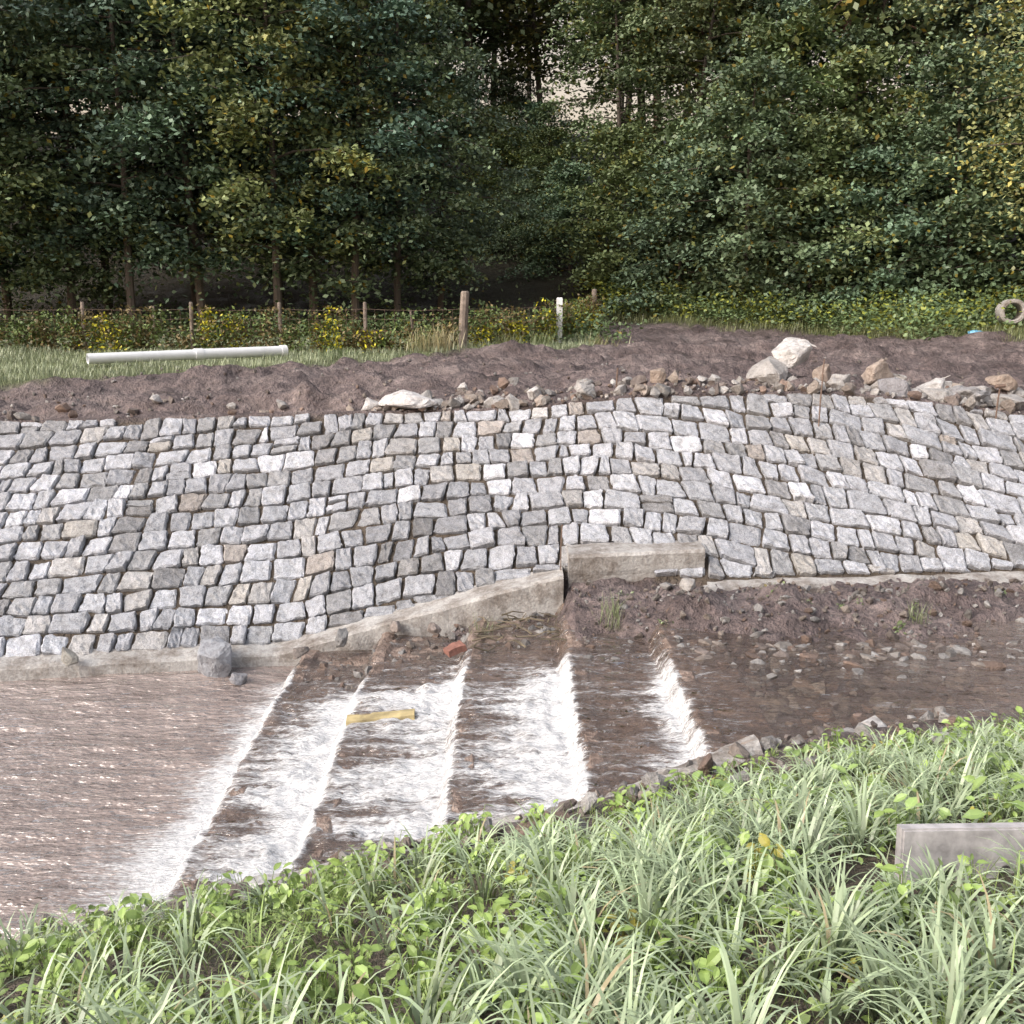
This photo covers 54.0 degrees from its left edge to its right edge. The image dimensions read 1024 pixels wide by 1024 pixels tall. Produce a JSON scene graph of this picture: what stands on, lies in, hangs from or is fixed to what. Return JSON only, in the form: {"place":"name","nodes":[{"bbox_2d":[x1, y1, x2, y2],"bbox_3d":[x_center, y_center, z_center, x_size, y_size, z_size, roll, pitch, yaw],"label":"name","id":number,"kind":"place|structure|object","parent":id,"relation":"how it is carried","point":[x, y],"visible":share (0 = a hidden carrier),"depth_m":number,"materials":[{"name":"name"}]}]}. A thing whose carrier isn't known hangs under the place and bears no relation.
{"place":"outdoors","nodes":[
{"label":"outdoors","id":0,"kind":"place"},
{"bbox_2d":[0,713,1023,1023],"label":"grass","id":1,"kind":"structure","parent":0,"point":[642,867],"depth_m":3.53,"materials":[{"name":"green plant"}]},
{"bbox_2d":[0,130,1023,1023],"bbox_3d":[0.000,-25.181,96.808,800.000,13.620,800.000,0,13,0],"label":"ground","id":2,"kind":"structure","parent":0,"point":[974,358],"depth_m":12.74,"materials":[{"name":"brown soil"}]},
{"bbox_2d":[0,124,44,305],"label":"deciduous tree","id":3,"kind":"object","parent":2,"relation":"on","point":[19,304],"visible":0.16,"depth_m":25.52,"materials":[{"name":"green plant"}]},
{"bbox_2d":[0,0,94,302],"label":"deciduous tree","id":4,"kind":"object","parent":2,"relation":"on","point":[12,138],"visible":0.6,"depth_m":24.43,"materials":[{"name":"green plant"}]},
{"bbox_2d":[0,11,122,323],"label":"deciduous tree","id":5,"kind":"object","parent":2,"relation":"on","point":[9,266],"visible":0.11,"depth_m":28.56,"materials":[{"name":"green plant"}]},
{"bbox_2d":[0,0,204,327],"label":"deciduous tree","id":6,"kind":"object","parent":2,"relation":"on","point":[69,277],"visible":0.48,"depth_m":25.72,"materials":[{"name":"green plant"}]},
{"bbox_2d":[0,0,206,315],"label":"deciduous tree","id":7,"kind":"object","parent":2,"relation":"on","point":[60,116],"visible":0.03,"depth_m":28.05,"materials":[{"name":"green plant"}]},
{"bbox_2d":[0,0,254,327],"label":"deciduous tree","id":8,"kind":"object","parent":2,"relation":"on","point":[94,198],"visible":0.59,"depth_m":25.21,"materials":[{"name":"green plant"}]},
{"bbox_2d":[22,0,329,319],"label":"deciduous tree","id":9,"kind":"object","parent":2,"relation":"on","point":[193,298],"visible":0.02,"depth_m":27.84,"materials":[{"name":"green plant"}]},
{"bbox_2d":[86,345,287,363],"bbox_3d":[-6.000,-2.951,18.875,3.781,0.237,0.230,-10,16,-36],"label":"drain pipe","id":10,"kind":"object","parent":2,"relation":"on","point":[191,354],"visible":0.97,"depth_m":18.73,"materials":[{"name":"white plastic"}]},
{"bbox_2d":[34,0,345,329],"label":"deciduous tree","id":11,"kind":"object","parent":2,"relation":"on","point":[150,255],"visible":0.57,"depth_m":25.22,"materials":[{"name":"green plant"}]},
{"bbox_2d":[119,0,394,314],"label":"deciduous tree","id":12,"kind":"object","parent":2,"relation":"on","point":[243,167],"visible":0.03,"depth_m":27.45,"materials":[{"name":"green plant"}]},
{"bbox_2d":[120,0,419,332],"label":"deciduous tree","id":13,"kind":"object","parent":2,"relation":"on","point":[347,157],"visible":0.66,"depth_m":24.95,"materials":[{"name":"green plant"}]},
{"bbox_2d":[0,567,563,681],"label":"concrete curb","id":14,"kind":"structure","parent":2,"relation":"on","point":[541,592],"depth_m":10.55,"materials":[{"name":"grey concrete"}]},
{"bbox_2d":[0,289,596,350],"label":"fence","id":15,"kind":"object","parent":2,"relation":"on","point":[463,314],"visible":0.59,"depth_m":21.25,"materials":[{"name":"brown wood"}]},
{"bbox_2d":[0,294,605,353],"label":"climbing vine","id":16,"kind":"object","parent":15,"relation":"attached to","point":[379,340],"visible":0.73,"depth_m":21.30,"materials":[{"name":"green plant"}]},
{"bbox_2d":[176,0,437,328],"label":"deciduous tree","id":17,"kind":"object","parent":2,"relation":"on","point":[311,275],"visible":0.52,"depth_m":26.05,"materials":[{"name":"green plant"}]},
{"bbox_2d":[214,0,485,330],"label":"deciduous tree","id":18,"kind":"object","parent":2,"relation":"on","point":[403,7],"visible":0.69,"depth_m":25.71,"materials":[{"name":"green plant"}]},
{"bbox_2d":[361,397,378,410],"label":"boulder","id":19,"kind":"object","parent":2,"relation":"on","point":[369,404],"visible":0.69,"depth_m":13.11,"materials":[{"name":"grey stone"}]},
{"bbox_2d":[18,734,762,939],"bbox_3d":[-0.662,2.311,6.299,4.851,1.343,0.636,-3,13,-11],"label":"concrete edge","id":20,"kind":"object","parent":2,"relation":"on","point":[753,748],"visible":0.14,"depth_m":6.50,"materials":[{"name":"grey concrete"}]},
{"bbox_2d":[285,0,521,323],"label":"deciduous tree","id":21,"kind":"object","parent":2,"relation":"on","point":[427,220],"visible":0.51,"depth_m":26.98,"materials":[{"name":"green plant"}]},
{"bbox_2d":[378,390,438,409],"bbox_3d":[-1.359,-1.437,13.098,0.820,0.281,0.614,0,13,0],"label":"boulder","id":22,"kind":"object","parent":2,"relation":"on","point":[403,399],"visible":0.93,"depth_m":12.92,"materials":[{"name":"white stone"}]},
{"bbox_2d":[454,397,463,405],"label":"boulder","id":23,"kind":"object","parent":2,"relation":"on","point":[460,399],"visible":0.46,"depth_m":13.16,"materials":[{"name":"grey stone"}]},
{"bbox_2d":[366,25,553,320],"bbox_3d":[-1.974,-9.738,29.859,6.040,8.573,5.835,10,17,24],"label":"deciduous tree","id":24,"kind":"object","parent":2,"relation":"on","point":[465,83],"visible":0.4,"depth_m":29.50,"materials":[{"name":"green plant"}]},
{"bbox_2d":[172,584,776,897],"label":"weir steps","id":25,"kind":"structure","parent":2,"relation":"on","point":[385,648],"depth_m":8.08,"materials":[{"name":"brown concrete"}]},
{"bbox_2d":[346,709,414,726],"bbox_3d":[-1.120,1.754,8.578,0.580,0.074,0.137,-5,20,-2],"label":"yellow board","id":26,"kind":"object","parent":25,"relation":"on","point":[376,716],"visible":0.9,"depth_m":8.54,"materials":[{"name":"paint"}]},
{"bbox_2d":[389,621,401,632],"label":"boulder","id":27,"kind":"object","parent":25,"relation":"on","point":[395,627],"visible":1,"depth_m":10.39,"materials":[{"name":"brown stone"}]},
{"bbox_2d":[427,622,440,634],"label":"boulder","id":28,"kind":"object","parent":25,"relation":"on","point":[434,629],"visible":1,"depth_m":10.21,"materials":[{"name":"brown stone"}]},
{"bbox_2d":[443,640,466,656],"bbox_3d":[-0.548,1.318,9.654,0.190,0.082,0.122,-25,30,-28],"label":"brick","id":29,"kind":"object","parent":25,"relation":"on","point":[454,648],"visible":1,"depth_m":9.63,"materials":[{"name":"brick"}]},
{"bbox_2d":[3,706,981,948],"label":"bank stones","id":30,"kind":"object","parent":2,"relation":"on","point":[706,763],"visible":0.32,"depth_m":6.22,"materials":[{"name":"grey stone"}]},
{"bbox_2d":[492,395,504,404],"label":"boulder","id":31,"kind":"object","parent":2,"relation":"on","point":[497,398],"visible":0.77,"depth_m":13.12,"materials":[{"name":"grey stone"}]},
{"bbox_2d":[0,393,1023,656],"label":"stone revetment","id":32,"kind":"object","parent":2,"relation":"on","point":[80,517],"visible":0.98,"depth_m":11.69,"materials":[{"name":"stone"}]},
{"bbox_2d":[0,260,1023,346],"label":"undergrowth","id":33,"kind":"object","parent":2,"relation":"on","point":[954,312],"visible":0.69,"depth_m":27.19,"materials":[{"name":"green plant"}]},
{"bbox_2d":[995,299,1023,324],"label":"concrete pipe","id":34,"kind":"object","parent":33,"relation":"on","point":[1018,304],"visible":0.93,"depth_m":23.14,"materials":[{"name":"grey concrete"}]},
{"bbox_2d":[0,730,1023,1023],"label":"ground ivy","id":35,"kind":"object","parent":2,"relation":"on","point":[18,970],"visible":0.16,"depth_m":4.01,"materials":[{"name":"green plant"}]},
{"bbox_2d":[0,286,1023,386],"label":"meadow grass","id":36,"kind":"structure","parent":2,"relation":"on","point":[10,352],"depth_m":20.44,"materials":[{"name":"green plant"}]},
{"bbox_2d":[0,706,1023,1023],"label":"broadleaf weeds","id":37,"kind":"object","parent":2,"relation":"on","point":[294,894],"visible":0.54,"depth_m":3.88,"materials":[{"name":"green plant"}]},
{"bbox_2d":[2,355,1023,421],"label":"rubble","id":38,"kind":"object","parent":2,"relation":"on","point":[510,402],"visible":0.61,"depth_m":13.01,"materials":[{"name":"grey stone"}]},
{"bbox_2d":[4,0,1023,264],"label":"forest","id":39,"kind":"object","parent":2,"relation":"on","point":[518,28],"visible":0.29,"depth_m":38.17,"materials":[{"name":"green plant"}]},
{"bbox_2d":[527,386,541,399],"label":"boulder","id":40,"kind":"object","parent":2,"relation":"on","point":[534,392],"visible":0.8,"depth_m":13.14,"materials":[{"name":"grey stone"}]},
{"bbox_2d":[497,156,619,285],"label":"shrub","id":41,"kind":"object","parent":2,"relation":"on","point":[563,168],"visible":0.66,"depth_m":33.74,"materials":[{"name":"green plant"}]},
{"bbox_2d":[560,524,562,569],"bbox_3d":[0.525,0.447,10.684,0.022,0.650,0.014,0,13,0],"label":"survey stake","id":42,"kind":"object","parent":2,"relation":"on","point":[561,545],"visible":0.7,"depth_m":10.66,"materials":[{"name":"wood"}]},
{"bbox_2d":[575,381,594,397],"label":"boulder","id":43,"kind":"object","parent":2,"relation":"on","point":[586,388],"visible":0.92,"depth_m":12.83,"materials":[{"name":"grey stone"}]},
{"bbox_2d":[520,117,693,313],"bbox_3d":[3.409,-9.174,32.334,6.480,6.508,6.018,2,10,7],"label":"shrub","id":44,"kind":"object","parent":2,"relation":"on","point":[623,142],"visible":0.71,"depth_m":31.45,"materials":[{"name":"green plant"}]},
{"bbox_2d":[518,0,710,235],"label":"deciduous tree","id":45,"kind":"object","parent":2,"relation":"on","point":[580,49],"visible":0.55,"depth_m":34.49,"materials":[{"name":"green plant"}]},
{"bbox_2d":[613,384,626,394],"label":"boulder","id":46,"kind":"object","parent":2,"relation":"on","point":[619,389],"visible":0.84,"depth_m":12.93,"materials":[{"name":"grey stone"}]},
{"bbox_2d":[567,540,704,588],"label":"concrete beam","id":47,"kind":"structure","parent":2,"relation":"on","point":[632,562],"depth_m":10.65,"materials":[{"name":"grey concrete"}]},
{"bbox_2d":[650,368,665,382],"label":"boulder","id":48,"kind":"object","parent":2,"relation":"on","point":[658,375],"visible":0.97,"depth_m":12.97,"materials":[{"name":"brown stone"}]},
{"bbox_2d":[293,575,1023,743],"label":"stream gravel","id":49,"kind":"structure","parent":2,"relation":"on","point":[950,650],"depth_m":8.78,"materials":[{"name":"brown gravel"}]},
{"bbox_2d":[679,578,695,591],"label":"boulder","id":50,"kind":"object","parent":2,"relation":"on","point":[686,584],"visible":0.99,"depth_m":9.99,"materials":[{"name":"grey stone"}]},
{"bbox_2d":[584,148,805,324],"bbox_3d":[5.337,-7.976,31.160,6.641,6.426,6.386,-3,14,-12],"label":"shrub","id":51,"kind":"object","parent":2,"relation":"on","point":[643,246],"visible":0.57,"depth_m":30.31,"materials":[{"name":"green plant"}]},
{"bbox_2d":[589,0,818,264],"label":"deciduous tree","id":52,"kind":"object","parent":2,"relation":"on","point":[696,43],"visible":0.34,"depth_m":32.79,"materials":[{"name":"green plant"}]},
{"bbox_2d":[468,591,941,634],"bbox_3d":[1.749,1.058,9.675,4.605,0.706,0.593,2,13,9],"label":"mud grass tuft","id":53,"kind":"object","parent":2,"relation":"on","point":[616,614],"visible":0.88,"depth_m":9.72,"materials":[{"name":"green plant"}]},
{"bbox_2d":[590,112,822,308],"bbox_3d":[6.064,-9.207,32.977,7.246,7.320,7.724,-8,15,-30],"label":"shrub","id":54,"kind":"object","parent":2,"relation":"on","point":[671,126],"visible":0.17,"depth_m":31.37,"materials":[{"name":"green plant"}]},
{"bbox_2d":[704,585,717,591],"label":"boulder","id":55,"kind":"object","parent":2,"relation":"on","point":[714,588],"visible":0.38,"depth_m":10.17,"materials":[{"name":"grey stone"}]},
{"bbox_2d":[708,374,720,381],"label":"boulder","id":56,"kind":"object","parent":2,"relation":"on","point":[715,378],"visible":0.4,"depth_m":13.37,"materials":[{"name":"grey stone"}]},
{"bbox_2d":[623,48,846,332],"bbox_3d":[7.004,-8.927,29.427,6.767,8.487,8.270,-5,17,-17],"label":"shrub","id":57,"kind":"object","parent":2,"relation":"on","point":[780,74],"visible":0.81,"depth_m":28.77,"materials":[{"name":"green plant"}]},
{"bbox_2d":[645,0,885,300],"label":"shrub","id":58,"kind":"object","parent":2,"relation":"on","point":[810,33],"visible":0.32,"depth_m":30.60,"materials":[{"name":"green plant"}]},
{"bbox_2d":[746,356,787,386],"bbox_3d":[3.561,-1.945,14.057,0.576,0.434,0.581,9,16,35],"label":"boulder","id":59,"kind":"object","parent":2,"relation":"on","point":[771,371],"visible":0.73,"depth_m":13.85,"materials":[{"name":"grey stone"}]},
{"bbox_2d":[772,337,815,368],"bbox_3d":[3.972,-2.262,14.292,0.609,0.423,0.689,0,13,0],"label":"boulder","id":60,"kind":"object","parent":59,"relation":"on","point":[790,352],"visible":0.97,"depth_m":14.08,"materials":[{"name":"grey stone"}]},
{"bbox_2d":[703,0,898,227],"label":"deciduous tree","id":61,"kind":"object","parent":2,"relation":"on","point":[782,7],"visible":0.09,"depth_m":32.50,"materials":[{"name":"green plant"}]},
{"bbox_2d":[616,581,1008,633],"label":"stream weeds","id":62,"kind":"object","parent":2,"relation":"on","point":[857,602],"visible":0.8,"depth_m":9.60,"materials":[{"name":"green plant"}]},
{"bbox_2d":[701,109,926,328],"bbox_3d":[9.054,-8.174,29.921,6.687,7.231,7.200,2,12,9],"label":"shrub","id":63,"kind":"object","parent":2,"relation":"on","point":[842,128],"visible":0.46,"depth_m":29.01,"materials":[{"name":"green plant"}]},
{"bbox_2d":[818,374,823,426],"bbox_3d":[3.755,-1.277,12.232,0.026,0.800,0.018,0,13,0],"label":"survey stake","id":64,"kind":"object","parent":2,"relation":"on","point":[820,400],"visible":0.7,"depth_m":12.21,"materials":[{"name":"wood"}]},
{"bbox_2d":[812,364,830,382],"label":"boulder","id":65,"kind":"object","parent":2,"relation":"on","point":[817,372],"visible":0.59,"depth_m":14.01,"materials":[{"name":"brown stone"}]},
{"bbox_2d":[826,374,850,388],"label":"boulder","id":66,"kind":"object","parent":2,"relation":"on","point":[834,380],"visible":0.47,"depth_m":13.38,"materials":[{"name":"grey stone"}]},
{"bbox_2d":[679,742,1023,927],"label":"burdock","id":67,"kind":"object","parent":2,"relation":"on","point":[973,813],"visible":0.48,"depth_m":4.43,"materials":[{"name":"green foliage"}]},
{"bbox_2d":[743,40,969,310],"bbox_3d":[10.472,-10.015,31.701,9.000,9.039,8.358,-11,17,-40],"label":"shrub","id":68,"kind":"object","parent":2,"relation":"on","point":[862,62],"visible":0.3,"depth_m":30.25,"materials":[{"name":"green plant"}]},
{"bbox_2d":[707,571,1023,592],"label":"concrete curb","id":69,"kind":"structure","parent":2,"relation":"on","point":[999,577],"depth_m":10.70,"materials":[{"name":"grey concrete"}]},
{"bbox_2d":[750,137,985,323],"bbox_3d":[10.929,-7.415,29.366,6.696,6.734,6.978,7,15,29],"label":"shrub","id":70,"kind":"object","parent":2,"relation":"on","point":[880,155],"visible":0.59,"depth_m":28.40,"materials":[{"name":"green plant"}]},
{"bbox_2d":[861,359,893,384],"bbox_3d":[5.018,-1.924,13.751,0.454,0.392,0.322,-8,15,-30],"label":"boulder","id":71,"kind":"object","parent":2,"relation":"on","point":[874,372],"visible":0.93,"depth_m":13.62,"materials":[{"name":"brown stone"}]},
{"bbox_2d":[792,0,984,175],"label":"deciduous tree","id":72,"kind":"object","parent":2,"relation":"on","point":[863,32],"visible":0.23,"depth_m":31.92,"materials":[{"name":"green plant"}]},
{"bbox_2d":[877,377,910,396],"bbox_3d":[5.002,-1.601,13.086,0.445,0.314,0.550,0,13,0],"label":"boulder","id":73,"kind":"object","parent":2,"relation":"on","point":[899,387],"visible":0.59,"depth_m":12.96,"materials":[{"name":"grey stone"}]},
{"bbox_2d":[893,374,906,379],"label":"boulder","id":74,"kind":"object","parent":2,"relation":"on","point":[902,377],"visible":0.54,"depth_m":13.75,"materials":[{"name":"grey stone"}]},
{"bbox_2d":[814,99,1023,304],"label":"shrub","id":75,"kind":"object","parent":2,"relation":"on","point":[938,244],"visible":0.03,"depth_m":29.68,"materials":[{"name":"green plant"}]},
{"bbox_2d":[917,375,949,388],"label":"boulder","id":76,"kind":"object","parent":2,"relation":"on","point":[938,383],"visible":0.52,"depth_m":13.22,"materials":[{"name":"grey stone"}]},
{"bbox_2d":[846,37,1023,312],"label":"shrub","id":77,"kind":"object","parent":2,"relation":"on","point":[944,58],"visible":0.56,"depth_m":27.55,"materials":[{"name":"green plant"}]},
{"bbox_2d":[919,388,951,402],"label":"boulder","id":78,"kind":"object","parent":2,"relation":"on","point":[937,395],"visible":0.63,"depth_m":12.90,"materials":[{"name":"grey stone"}]},
{"bbox_2d":[865,0,1023,259],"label":"deciduous tree","id":79,"kind":"object","parent":2,"relation":"on","point":[982,9],"visible":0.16,"depth_m":31.65,"materials":[{"name":"green plant"}]},
{"bbox_2d":[944,381,951,386],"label":"boulder","id":80,"kind":"object","parent":2,"relation":"on","point":[948,383],"visible":0.16,"depth_m":14.29,"materials":[{"name":"grey stone"}]},
{"bbox_2d":[879,0,1023,288],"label":"willow tree","id":81,"kind":"object","parent":2,"relation":"on","point":[1012,16],"visible":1,"depth_m":23.12,"materials":[{"name":"green plant"}]},
{"bbox_2d":[894,822,1023,885],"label":"concrete slab","id":82,"kind":"structure","parent":2,"relation":"on","point":[946,841],"depth_m":3.89,"materials":[{"name":"grey concrete"}]},
{"bbox_2d":[898,1,1023,297],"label":"shrub","id":83,"kind":"object","parent":2,"relation":"on","point":[1017,56],"visible":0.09,"depth_m":28.93,"materials":[{"name":"green plant"}]},
{"bbox_2d":[900,79,1023,320],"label":"shrub","id":84,"kind":"object","parent":2,"relation":"on","point":[995,229],"visible":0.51,"depth_m":27.45,"materials":[{"name":"green plant"}]},
{"bbox_2d":[949,386,989,400],"bbox_3d":[5.918,-1.507,13.048,0.542,0.252,0.416,3,13,11],"label":"boulder","id":85,"kind":"object","parent":2,"relation":"on","point":[963,392],"visible":0.58,"depth_m":12.92,"materials":[{"name":"grey stone"}]},
{"bbox_2d":[971,386,990,400],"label":"boulder","id":86,"kind":"object","parent":2,"relation":"on","point":[987,389],"visible":0.25,"depth_m":13.73,"materials":[{"name":"grey stone"}]},
{"bbox_2d":[994,384,1005,418],"bbox_3d":[6.110,-1.293,12.639,0.124,0.632,0.050,0,13,0],"label":"survey stake","id":87,"kind":"object","parent":2,"relation":"on","point":[999,386],"visible":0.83,"depth_m":12.59,"materials":[{"name":"wood"}]},
{"bbox_2d":[985,374,1017,390],"bbox_3d":[6.804,-1.813,13.993,0.396,0.234,0.354,0,13,0],"label":"boulder","id":88,"kind":"object","parent":2,"relation":"on","point":[1010,381],"visible":0.93,"depth_m":13.85,"materials":[{"name":"beige stone"}]},
{"bbox_2d":[990,394,1023,409],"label":"boulder","id":89,"kind":"object","parent":2,"relation":"on","point":[1017,400],"visible":0.59,"depth_m":12.99,"materials":[{"name":"grey stone"}]},
{"bbox_2d":[991,212,1023,288],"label":"shrub","id":90,"kind":"object","parent":2,"relation":"on","point":[1020,244],"visible":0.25,"depth_m":28.70,"materials":[{"name":"green plant"}]},
{"bbox_2d":[0,584,1023,939],"bbox_3d":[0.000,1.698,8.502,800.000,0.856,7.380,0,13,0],"label":"river water","id":91,"kind":"structure","parent":0,"point":[112,786],"depth_m":7.99,"materials":[{"name":"liquid"}]},
{"bbox_2d":[61,647,78,665],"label":"boulder","id":92,"kind":"object","parent":91,"relation":"in","point":[69,657],"visible":1,"depth_m":10.16,"materials":[{"name":"beige stone"}]},
{"bbox_2d":[197,636,231,677],"bbox_3d":[-3.083,1.558,10.368,0.325,0.509,0.431,-7,15,-28],"label":"boulder","id":93,"kind":"object","parent":91,"relation":"in","point":[214,656],"visible":0.83,"depth_m":10.24,"materials":[{"name":"grey stone"}]},
{"bbox_2d":[229,672,247,685],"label":"boulder","id":94,"kind":"object","parent":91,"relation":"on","point":[238,679],"visible":0.93,"depth_m":10.10,"materials":[{"name":"grey stone"}]},
{"bbox_2d":[293,646,308,659],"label":"boulder","id":95,"kind":"object","parent":91,"relation":"in","point":[298,652],"visible":1,"depth_m":10.09,"materials":[{"name":"stone"}]},
{"bbox_2d":[335,628,347,647],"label":"boulder","id":96,"kind":"object","parent":91,"relation":"in","point":[341,638],"visible":1,"depth_m":10.27,"materials":[{"name":"grey stone"}]},
{"bbox_2d":[470,611,566,651],"bbox_3d":[0.093,1.175,10.060,0.987,0.147,1.007,0,13,0],"label":"driftwood","id":97,"kind":"object","parent":91,"relation":"on","point":[500,626],"visible":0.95,"depth_m":10.02,"materials":[{"name":"brown wood"}]},
{"bbox_2d":[27,1,1016,133],"label":"sky","id":98,"kind":"structure","parent":0,"point":[559,93],"materials":[{"name":"white"}]}
]}

